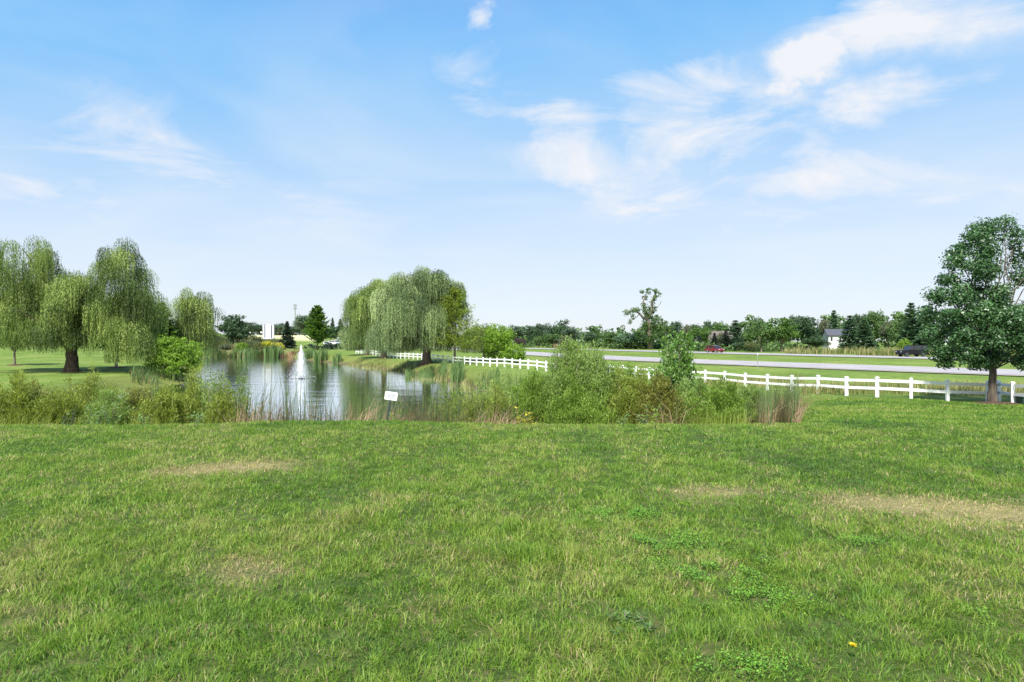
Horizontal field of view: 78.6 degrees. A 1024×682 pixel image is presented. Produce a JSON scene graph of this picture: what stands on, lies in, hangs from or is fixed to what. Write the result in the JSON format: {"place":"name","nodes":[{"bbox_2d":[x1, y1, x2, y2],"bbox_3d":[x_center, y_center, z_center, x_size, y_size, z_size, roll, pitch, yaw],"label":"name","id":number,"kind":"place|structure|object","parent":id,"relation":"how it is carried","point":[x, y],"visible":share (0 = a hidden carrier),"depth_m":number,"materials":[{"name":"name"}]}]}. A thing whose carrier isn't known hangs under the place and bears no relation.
{"place":"outdoors","nodes":[
{"label":"outdoors","id":0,"kind":"place"},
{"bbox_2d":[115,357,485,421],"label":"pond water","id":1,"kind":"structure","parent":0,"point":[340,374],"depth_m":61.86,"materials":[{"name":"grey liquid"}]},
{"bbox_2d":[281,345,312,378],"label":"fountain","id":2,"kind":"object","parent":1,"relation":"on","point":[300,365],"visible":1,"depth_m":71.45,"materials":[{"name":"white liquid"}]},
{"bbox_2d":[0,326,1023,681],"bbox_3d":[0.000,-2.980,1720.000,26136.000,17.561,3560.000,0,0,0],"label":"ground","id":3,"kind":"structure","parent":0,"point":[42,366],"depth_m":4.90,"materials":[{"name":"green plant"}]},
{"bbox_2d":[0,367,58,424],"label":"willow shrub","id":4,"kind":"object","parent":3,"relation":"on","point":[18,396],"visible":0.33,"depth_m":16.84,"materials":[{"name":"green plant"}]},
{"bbox_2d":[17,377,49,398],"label":"willow shrub","id":5,"kind":"object","parent":3,"relation":"on","point":[33,385],"visible":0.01,"depth_m":18.44,"materials":[{"name":"green plant"}]},
{"bbox_2d":[26,381,89,425],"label":"willow shrub","id":6,"kind":"object","parent":3,"relation":"on","point":[64,404],"visible":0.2,"depth_m":16.82,"materials":[{"name":"green plant"}]},
{"bbox_2d":[0,234,172,371],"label":"willow tree","id":7,"kind":"object","parent":3,"relation":"on","point":[40,307],"visible":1,"depth_m":64.16,"materials":[{"name":"green plant"}]},
{"bbox_2d":[56,360,123,416],"bbox_3d":[-13.803,2.465,20.517,2.330,3.736,2.217,0,0,0],"label":"willow shrub","id":8,"kind":"object","parent":3,"relation":"on","point":[87,392],"visible":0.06,"depth_m":20.31,"materials":[{"name":"green plant"}]},
{"bbox_2d":[74,385,139,426],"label":"willow shrub","id":9,"kind":"object","parent":3,"relation":"on","point":[107,406],"visible":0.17,"depth_m":17.19,"materials":[{"name":"green plant"}]},
{"bbox_2d":[110,382,153,423],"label":"willow shrub","id":10,"kind":"object","parent":3,"relation":"on","point":[133,400],"visible":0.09,"depth_m":17.67,"materials":[{"name":"green plant"}]},
{"bbox_2d":[126,363,187,385],"bbox_3d":[-35.876,3.210,63.076,5.972,2.719,11.413,0,0,-22],"label":"reed bed","id":11,"kind":"object","parent":3,"relation":"on","point":[133,371],"visible":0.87,"depth_m":62.48,"materials":[{"name":"green plant"}]},
{"bbox_2d":[146,303,179,355],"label":"cypress tree","id":12,"kind":"object","parent":3,"relation":"on","point":[170,328],"visible":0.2,"depth_m":91.66,"materials":[{"name":"green plant"}]},
{"bbox_2d":[127,376,201,425],"bbox_3d":[-9.362,2.403,17.025,1.867,2.890,1.847,0,0,-41],"label":"willow shrub","id":13,"kind":"object","parent":3,"relation":"on","point":[165,402],"visible":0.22,"depth_m":16.73,"materials":[{"name":"green plant"}]},
{"bbox_2d":[142,335,205,377],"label":"bush","id":14,"kind":"object","parent":3,"relation":"on","point":[182,356],"visible":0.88,"depth_m":65.44,"materials":[{"name":"green plant"}]},
{"bbox_2d":[174,364,211,422],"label":"willow shrub","id":15,"kind":"object","parent":3,"relation":"on","point":[192,390],"visible":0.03,"depth_m":17.68,"materials":[{"name":"green plant"}]},
{"bbox_2d":[162,287,225,357],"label":"willow tree","id":16,"kind":"object","parent":3,"relation":"on","point":[193,319],"visible":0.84,"depth_m":94.89,"materials":[{"name":"green plant"}]},
{"bbox_2d":[190,350,236,421],"bbox_3d":[-7.963,1.966,16.641,1.090,3.456,1.146,0,0,-37],"label":"willow shrub","id":17,"kind":"object","parent":3,"relation":"on","point":[209,394],"visible":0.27,"depth_m":16.64,"materials":[{"name":"green plant"}]},
{"bbox_2d":[201,377,246,423],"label":"willow shrub","id":18,"kind":"object","parent":3,"relation":"on","point":[216,415],"visible":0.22,"depth_m":16.23,"materials":[{"name":"green plant"}]},
{"bbox_2d":[215,314,253,343],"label":"dark tree","id":19,"kind":"object","parent":3,"relation":"on","point":[230,330],"visible":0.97,"depth_m":180.80,"materials":[{"name":"green plant"}]},
{"bbox_2d":[227,367,259,420],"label":"willow shrub","id":20,"kind":"object","parent":3,"relation":"on","point":[242,385],"visible":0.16,"depth_m":16.77,"materials":[{"name":"green plant"}]},
{"bbox_2d":[204,343,283,356],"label":"reed bed","id":21,"kind":"object","parent":3,"relation":"on","point":[248,352],"visible":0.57,"depth_m":168.43,"materials":[{"name":"green plant"}]},
{"bbox_2d":[213,334,282,350],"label":"scrub cover","id":22,"kind":"object","parent":3,"relation":"on","point":[252,342],"visible":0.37,"depth_m":186.81,"materials":[{"name":"green plant"}]},
{"bbox_2d":[261,325,273,339],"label":"panel sign","id":23,"kind":"object","parent":3,"relation":"on","point":[268,330],"visible":0.83,"depth_m":213.75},
{"bbox_2d":[261,341,280,356],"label":"reed bed","id":24,"kind":"object","parent":3,"relation":"on","point":[272,351],"visible":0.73,"depth_m":167.46,"materials":[{"name":"green plant"}]},
{"bbox_2d":[279,321,297,348],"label":"spruce tree","id":25,"kind":"object","parent":3,"relation":"on","point":[288,340],"visible":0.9,"depth_m":189.31,"materials":[{"name":"green plant"}]},
{"bbox_2d":[292,315,307,334],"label":"deciduous tree","id":26,"kind":"object","parent":3,"relation":"on","point":[299,320],"visible":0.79,"depth_m":298.21,"materials":[{"name":"green plant"}]},
{"bbox_2d":[303,344,328,361],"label":"reed bed","id":27,"kind":"object","parent":3,"relation":"on","point":[319,356],"visible":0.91,"depth_m":133.75,"materials":[{"name":"green plant"}]},
{"bbox_2d":[301,305,332,349],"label":"tree","id":28,"kind":"object","parent":3,"relation":"on","point":[317,330],"visible":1,"depth_m":174.64,"materials":[{"name":"green plant"}]},
{"bbox_2d":[302,342,342,348],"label":"evergreen shrub","id":29,"kind":"object","parent":3,"relation":"on","point":[327,345],"visible":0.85,"depth_m":185.51,"materials":[{"name":"plant"}]},
{"bbox_2d":[234,324,460,344],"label":"distant wood","id":30,"kind":"object","parent":3,"relation":"on","point":[275,333],"visible":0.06,"depth_m":439.18,"materials":[{"name":"green plant"}]},
{"bbox_2d":[337,324,370,354],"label":"willow tree","id":31,"kind":"object","parent":3,"relation":"on","point":[344,343],"visible":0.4,"depth_m":127.32,"materials":[{"name":"green plant"}]},
{"bbox_2d":[339,277,393,357],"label":"willow tree","id":32,"kind":"object","parent":3,"relation":"on","point":[357,318],"visible":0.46,"depth_m":110.18,"materials":[{"name":"green plant"}]},
{"bbox_2d":[218,356,538,424],"bbox_3d":[-3.677,2.218,17.028,10.122,4.661,6.277,0,0,0],"label":"cattail bed","id":33,"kind":"object","parent":3,"relation":"on","point":[315,414],"visible":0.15,"depth_m":15.45,"materials":[{"name":"green plant"}]},
{"bbox_2d":[0,400,770,426],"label":"undergrowth","id":34,"kind":"object","parent":3,"relation":"on","point":[692,417],"visible":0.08,"depth_m":15.36,"materials":[{"name":"green plant"}]},
{"bbox_2d":[384,391,397,419],"bbox_3d":[-2.566,1.522,13.007,0.262,0.940,0.028,8,0,0],"label":"notice sign","id":35,"kind":"object","parent":3,"relation":"on","point":[389,396],"visible":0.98,"depth_m":13.00,"materials":[{"name":"white metal"}]},
{"bbox_2d":[347,358,482,390],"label":"bank grass","id":36,"kind":"structure","parent":3,"relation":"on","point":[395,366],"depth_m":86.82,"materials":[{"name":"green plant"}]},
{"bbox_2d":[364,265,471,364],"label":"willow tree","id":37,"kind":"object","parent":3,"relation":"on","point":[407,310],"visible":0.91,"depth_m":84.91,"materials":[{"name":"green plant"}]},
{"bbox_2d":[404,359,447,378],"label":"reed bed","id":38,"kind":"object","parent":3,"relation":"on","point":[431,372],"visible":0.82,"depth_m":73.58,"materials":[{"name":"green plant"}]},
{"bbox_2d":[429,381,469,422],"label":"willow shrub","id":39,"kind":"object","parent":3,"relation":"on","point":[444,410],"visible":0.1,"depth_m":17.34,"materials":[{"name":"green plant"}]},
{"bbox_2d":[423,287,485,361],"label":"deciduous tree","id":40,"kind":"object","parent":3,"relation":"on","point":[465,324],"visible":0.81,"depth_m":85.26,"materials":[{"name":"green plant"}]},
{"bbox_2d":[447,353,466,383],"bbox_3d":[-5.561,2.779,66.005,2.774,3.422,8.045,0,0,0],"label":"reed bed","id":41,"kind":"object","parent":3,"relation":"on","point":[457,370],"visible":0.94,"depth_m":63.97,"materials":[{"name":"green plant"}]},
{"bbox_2d":[443,378,491,422],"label":"willow shrub","id":42,"kind":"object","parent":3,"relation":"on","point":[473,402],"visible":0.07,"depth_m":17.91,"materials":[{"name":"green plant"}]},
{"bbox_2d":[457,323,498,356],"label":"willow tree","id":43,"kind":"object","parent":3,"relation":"on","point":[477,349],"visible":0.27,"depth_m":98.91,"materials":[{"name":"green plant"}]},
{"bbox_2d":[472,363,516,407],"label":"willow shrub","id":44,"kind":"object","parent":3,"relation":"on","point":[501,380],"visible":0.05,"depth_m":25.86,"materials":[{"name":"green plant"}]},
{"bbox_2d":[481,323,516,361],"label":"bush","id":45,"kind":"object","parent":3,"relation":"on","point":[498,341],"visible":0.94,"depth_m":87.16,"materials":[{"name":"green plant"}]},
{"bbox_2d":[478,380,520,423],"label":"willow shrub","id":46,"kind":"object","parent":3,"relation":"on","point":[494,401],"visible":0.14,"depth_m":16.98,"materials":[{"name":"green plant"}]},
{"bbox_2d":[474,364,532,398],"bbox_3d":[-0.258,3.142,46.829,4.208,2.855,22.818,0,0,-9],"label":"reed bed","id":47,"kind":"object","parent":3,"relation":"on","point":[483,380],"visible":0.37,"depth_m":53.18,"materials":[{"name":"green plant"}]},
{"bbox_2d":[504,324,525,339],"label":"deciduous tree","id":48,"kind":"object","parent":3,"relation":"on","point":[518,330],"visible":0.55,"depth_m":286.70,"materials":[{"name":"green plant"}]},
{"bbox_2d":[502,342,529,362],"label":"bush","id":49,"kind":"object","parent":3,"relation":"on","point":[517,354],"visible":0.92,"depth_m":81.37,"materials":[{"name":"green plant"}]},
{"bbox_2d":[506,366,555,423],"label":"willow shrub","id":50,"kind":"object","parent":3,"relation":"on","point":[524,402],"visible":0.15,"depth_m":17.06,"materials":[{"name":"green plant"}]},
{"bbox_2d":[522,325,541,346],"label":"deciduous tree","id":51,"kind":"object","parent":3,"relation":"on","point":[530,333],"visible":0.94,"depth_m":290.01,"materials":[{"name":"green plant"}]},
{"bbox_2d":[533,323,552,346],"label":"deciduous tree","id":52,"kind":"object","parent":3,"relation":"on","point":[546,330],"visible":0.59,"depth_m":293.80,"materials":[{"name":"green plant"}]},
{"bbox_2d":[543,333,560,347],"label":"deciduous tree","id":53,"kind":"object","parent":3,"relation":"on","point":[551,338],"visible":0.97,"depth_m":241.49,"materials":[{"name":"green plant"}]},
{"bbox_2d":[551,319,569,336],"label":"deciduous tree","id":54,"kind":"object","parent":3,"relation":"on","point":[562,327],"visible":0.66,"depth_m":298.24,"materials":[{"name":"green plant"}]},
{"bbox_2d":[528,334,608,418],"bbox_3d":[1.620,1.796,17.401,2.224,4.057,2.316,0,0,30],"label":"willow shrub","id":55,"kind":"object","parent":3,"relation":"on","point":[574,359],"visible":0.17,"depth_m":17.05,"materials":[{"name":"green plant"}]},
{"bbox_2d":[561,326,581,340],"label":"deciduous tree","id":56,"kind":"object","parent":3,"relation":"on","point":[569,330],"visible":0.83,"depth_m":260.18,"materials":[{"name":"green plant"}]},
{"bbox_2d":[542,370,620,424],"bbox_3d":[1.777,2.026,16.356,2.123,2.607,2.188,0,0,0],"label":"willow shrub","id":57,"kind":"object","parent":3,"relation":"on","point":[578,404],"visible":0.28,"depth_m":16.10,"materials":[{"name":"green plant"}]},
{"bbox_2d":[581,331,597,347],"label":"deciduous tree","id":58,"kind":"object","parent":3,"relation":"on","point":[590,335],"visible":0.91,"depth_m":226.57,"materials":[{"name":"green plant"}]},
{"bbox_2d":[580,337,626,407],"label":"willow shrub","id":59,"kind":"object","parent":3,"relation":"on","point":[609,372],"visible":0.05,"depth_m":17.60,"materials":[{"name":"green plant"}]},
{"bbox_2d":[597,331,623,347],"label":"deciduous tree","id":60,"kind":"object","parent":3,"relation":"on","point":[607,337],"visible":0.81,"depth_m":235.21,"materials":[{"name":"green plant"}]},
{"bbox_2d":[612,332,635,346],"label":"deciduous tree","id":61,"kind":"object","parent":3,"relation":"on","point":[624,338],"visible":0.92,"depth_m":212.57,"materials":[{"name":"green plant"}]},
{"bbox_2d":[601,362,655,423],"bbox_3d":[3.238,1.899,17.146,1.993,2.710,1.978,0,0,0],"label":"willow shrub","id":62,"kind":"object","parent":3,"relation":"on","point":[628,392],"visible":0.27,"depth_m":16.86,"materials":[{"name":"green plant"}]},
{"bbox_2d":[614,359,646,386],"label":"willow shrub","id":63,"kind":"object","parent":3,"relation":"on","point":[629,370],"visible":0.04,"depth_m":24.84,"materials":[{"name":"green plant"}]},
{"bbox_2d":[605,609,656,635],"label":"leafy weed","id":64,"kind":"object","parent":3,"relation":"on","point":[640,620],"visible":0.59,"depth_m":3.55,"materials":[{"name":"green plant"}]},
{"bbox_2d":[622,287,668,348],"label":"gaunt tree","id":65,"kind":"object","parent":3,"relation":"on","point":[647,328],"visible":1,"depth_m":204.41,"materials":[{"name":"green plant"}]},
{"bbox_2d":[624,367,686,424],"bbox_3d":[3.803,1.878,16.808,1.786,2.329,1.761,0,0,-21],"label":"willow shrub","id":66,"kind":"object","parent":3,"relation":"on","point":[664,396],"visible":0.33,"depth_m":16.46,"materials":[{"name":"green plant"}]},
{"bbox_2d":[627,387,693,423],"bbox_3d":[3.827,1.806,15.247,1.588,1.944,1.423,0,0,-27],"label":"cattail bed","id":67,"kind":"object","parent":3,"relation":"on","point":[671,420],"visible":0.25,"depth_m":14.99,"materials":[{"name":"green plant"}]},
{"bbox_2d":[513,338,810,351],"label":"distant hedge","id":68,"kind":"object","parent":3,"relation":"on","point":[774,346],"visible":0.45,"depth_m":175.30,"materials":[{"name":"green plant"}]},
{"bbox_2d":[651,323,672,339],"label":"deciduous tree","id":69,"kind":"object","parent":3,"relation":"on","point":[665,331],"visible":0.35,"depth_m":223.08,"materials":[{"name":"green plant"}]},
{"bbox_2d":[646,330,702,394],"bbox_3d":[5.126,1.366,19.512,1.755,3.485,1.907,0,0,-30],"label":"poplar sapling","id":70,"kind":"object","parent":3,"relation":"on","point":[679,367],"visible":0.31,"depth_m":19.36,"materials":[{"name":"green plant"}]},
{"bbox_2d":[669,321,682,339],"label":"deciduous tree","id":71,"kind":"object","parent":3,"relation":"on","point":[677,326],"visible":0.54,"depth_m":230.38,"materials":[{"name":"green plant"}]},
{"bbox_2d":[356,350,1023,402],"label":"rail fence","id":72,"kind":"object","parent":3,"relation":"on","point":[947,383],"visible":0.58,"depth_m":33.94,"materials":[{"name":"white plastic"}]},
{"bbox_2d":[674,370,710,424],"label":"willow shrub","id":73,"kind":"object","parent":3,"relation":"on","point":[687,392],"visible":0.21,"depth_m":17.70,"materials":[{"name":"green plant"}]},
{"bbox_2d":[687,326,711,341],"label":"deciduous tree","id":74,"kind":"object","parent":3,"relation":"on","point":[702,332],"visible":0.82,"depth_m":204.42,"materials":[{"name":"green plant"}]},
{"bbox_2d":[519,348,922,358],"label":"road shoulder","id":75,"kind":"object","parent":3,"relation":"on","point":[781,353],"visible":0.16,"depth_m":117.39},
{"bbox_2d":[686,376,757,424],"bbox_3d":[5.878,1.970,17.381,2.115,2.042,2.042,0,0,0],"label":"willow shrub","id":76,"kind":"object","parent":3,"relation":"on","point":[723,399],"visible":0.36,"depth_m":17.05,"materials":[{"name":"green plant"}]},
{"bbox_2d":[720,330,732,350],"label":"evergreen tree","id":77,"kind":"object","parent":3,"relation":"on","point":[726,339],"visible":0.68,"depth_m":173.50,"materials":[{"name":"green plant"}]},
{"bbox_2d":[436,348,1023,375],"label":"road shoulder","id":78,"kind":"object","parent":3,"relation":"on","point":[812,367],"visible":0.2,"depth_m":64.23},
{"bbox_2d":[725,320,744,346],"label":"evergreen tree","id":79,"kind":"object","parent":3,"relation":"on","point":[735,329],"visible":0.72,"depth_m":195.28,"materials":[{"name":"green plant"}]},
{"bbox_2d":[464,310,1007,349],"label":"distant wood","id":80,"kind":"object","parent":3,"relation":"on","point":[899,316],"visible":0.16,"depth_m":231.77,"materials":[{"name":"green plant"}]},
{"bbox_2d":[737,383,765,409],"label":"willow shrub","id":81,"kind":"object","parent":3,"relation":"on","point":[743,390],"visible":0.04,"depth_m":17.82,"materials":[{"name":"green plant"}]},
{"bbox_2d":[741,319,775,351],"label":"deciduous tree","id":82,"kind":"object","parent":3,"relation":"on","point":[755,331],"visible":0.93,"depth_m":159.40,"materials":[{"name":"green plant"}]},
{"bbox_2d":[737,372,818,423],"bbox_3d":[7.276,1.726,17.664,2.996,2.362,4.938,0,0,26],"label":"cattail bed","id":83,"kind":"object","parent":3,"relation":"on","point":[770,407],"visible":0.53,"depth_m":16.15,"materials":[{"name":"plant"}]},
{"bbox_2d":[762,317,802,351],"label":"deciduous tree","id":84,"kind":"object","parent":3,"relation":"on","point":[785,332],"visible":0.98,"depth_m":156.24,"materials":[{"name":"green plant"}]},
{"bbox_2d":[559,500,1006,680],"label":"clover patch","id":85,"kind":"object","parent":3,"relation":"on","point":[736,591],"visible":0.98,"depth_m":4.22,"materials":[{"name":"green plant"}]},
{"bbox_2d":[792,316,820,347],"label":"deciduous tree","id":86,"kind":"object","parent":3,"relation":"on","point":[804,328],"visible":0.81,"depth_m":166.51,"materials":[{"name":"green plant"}]},
{"bbox_2d":[801,336,831,348],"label":"deciduous tree","id":87,"kind":"object","parent":3,"relation":"on","point":[817,340],"visible":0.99,"depth_m":159.16,"materials":[{"name":"green plant"}]},
{"bbox_2d":[817,318,829,339],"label":"deciduous tree","id":88,"kind":"object","parent":3,"relation":"on","point":[824,324],"visible":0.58,"depth_m":195.18,"materials":[{"name":"green plant"}]},
{"bbox_2d":[827,310,839,328],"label":"evergreen tree","id":89,"kind":"object","parent":3,"relation":"on","point":[833,323],"visible":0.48,"depth_m":189.62,"materials":[{"name":"green plant"}]},
{"bbox_2d":[821,329,847,348],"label":"white house","id":90,"kind":"structure","parent":3,"relation":"on","point":[829,335],"depth_m":165.70,"materials":[{"name":"white paint"}]},
{"bbox_2d":[837,315,857,349],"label":"evergreen tree","id":91,"kind":"object","parent":3,"relation":"on","point":[847,340],"visible":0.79,"depth_m":149.49,"materials":[{"name":"green plant"}]},
{"bbox_2d":[851,313,871,337],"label":"deciduous tree","id":92,"kind":"object","parent":3,"relation":"on","point":[858,320],"visible":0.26,"depth_m":188.72,"materials":[{"name":"green plant"}]},
{"bbox_2d":[849,319,878,348],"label":"evergreen tree","id":93,"kind":"object","parent":3,"relation":"on","point":[864,340],"visible":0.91,"depth_m":145.38,"materials":[{"name":"green plant"}]},
{"bbox_2d":[862,308,885,346],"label":"deciduous tree","id":94,"kind":"object","parent":3,"relation":"on","point":[877,321],"visible":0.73,"depth_m":182.90,"materials":[{"name":"green plant"}]},
{"bbox_2d":[878,320,894,348],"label":"deciduous tree","id":95,"kind":"object","parent":3,"relation":"on","point":[883,333],"visible":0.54,"depth_m":161.88,"materials":[{"name":"green plant"}]},
{"bbox_2d":[884,320,906,347],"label":"deciduous tree","id":96,"kind":"object","parent":3,"relation":"on","point":[894,332],"visible":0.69,"depth_m":157.59,"materials":[{"name":"green plant"}]},
{"bbox_2d":[782,346,1019,355],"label":"roadside grass","id":97,"kind":"structure","parent":3,"relation":"on","point":[861,351],"depth_m":132.18,"materials":[{"name":"green plant"}]},
{"bbox_2d":[895,302,920,344],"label":"evergreen tree","id":98,"kind":"object","parent":3,"relation":"on","point":[909,323],"visible":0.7,"depth_m":151.52,"materials":[{"name":"green plant"}]},
{"bbox_2d":[909,305,943,348],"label":"evergreen tree","id":99,"kind":"object","parent":3,"relation":"on","point":[916,340],"visible":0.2,"depth_m":147.79,"materials":[{"name":"green plant"}]},
{"bbox_2d":[911,212,1023,401],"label":"pear tree","id":100,"kind":"object","parent":3,"relation":"on","point":[1000,317],"visible":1,"depth_m":29.24,"materials":[{"name":"green plant"}]},
{"bbox_2d":[0,0,1023,340],"label":"sky","id":101,"kind":"structure","parent":0,"point":[731,160],"materials":[{"name":"blue"}]},
{"bbox_2d":[444,348,1023,374],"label":"road","id":102,"kind":"structure","parent":0,"point":[922,369],"depth_m":68.96,"materials":[{"name":"grey asphalt"}]},
{"bbox_2d":[526,348,1009,360],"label":"road","id":103,"kind":"structure","parent":0,"point":[773,354],"depth_m":125.15,"materials":[{"name":"grey asphalt"}]},
{"bbox_2d":[705,345,724,352],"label":"suv car","id":104,"kind":"object","parent":103,"relation":"on","point":[713,348],"visible":0.98,"depth_m":146.34,"materials":[{"name":"red paint"}]},
{"bbox_2d":[895,345,928,356],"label":"suv car","id":105,"kind":"object","parent":103,"relation":"on","point":[907,350],"visible":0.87,"depth_m":107.18,"materials":[{"name":"black paint"}]},
{"bbox_2d":[695,372,1023,395],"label":"ditch grass","id":106,"kind":"structure","parent":0,"point":[806,390],"depth_m":37.07,"materials":[{"name":"green plant"}]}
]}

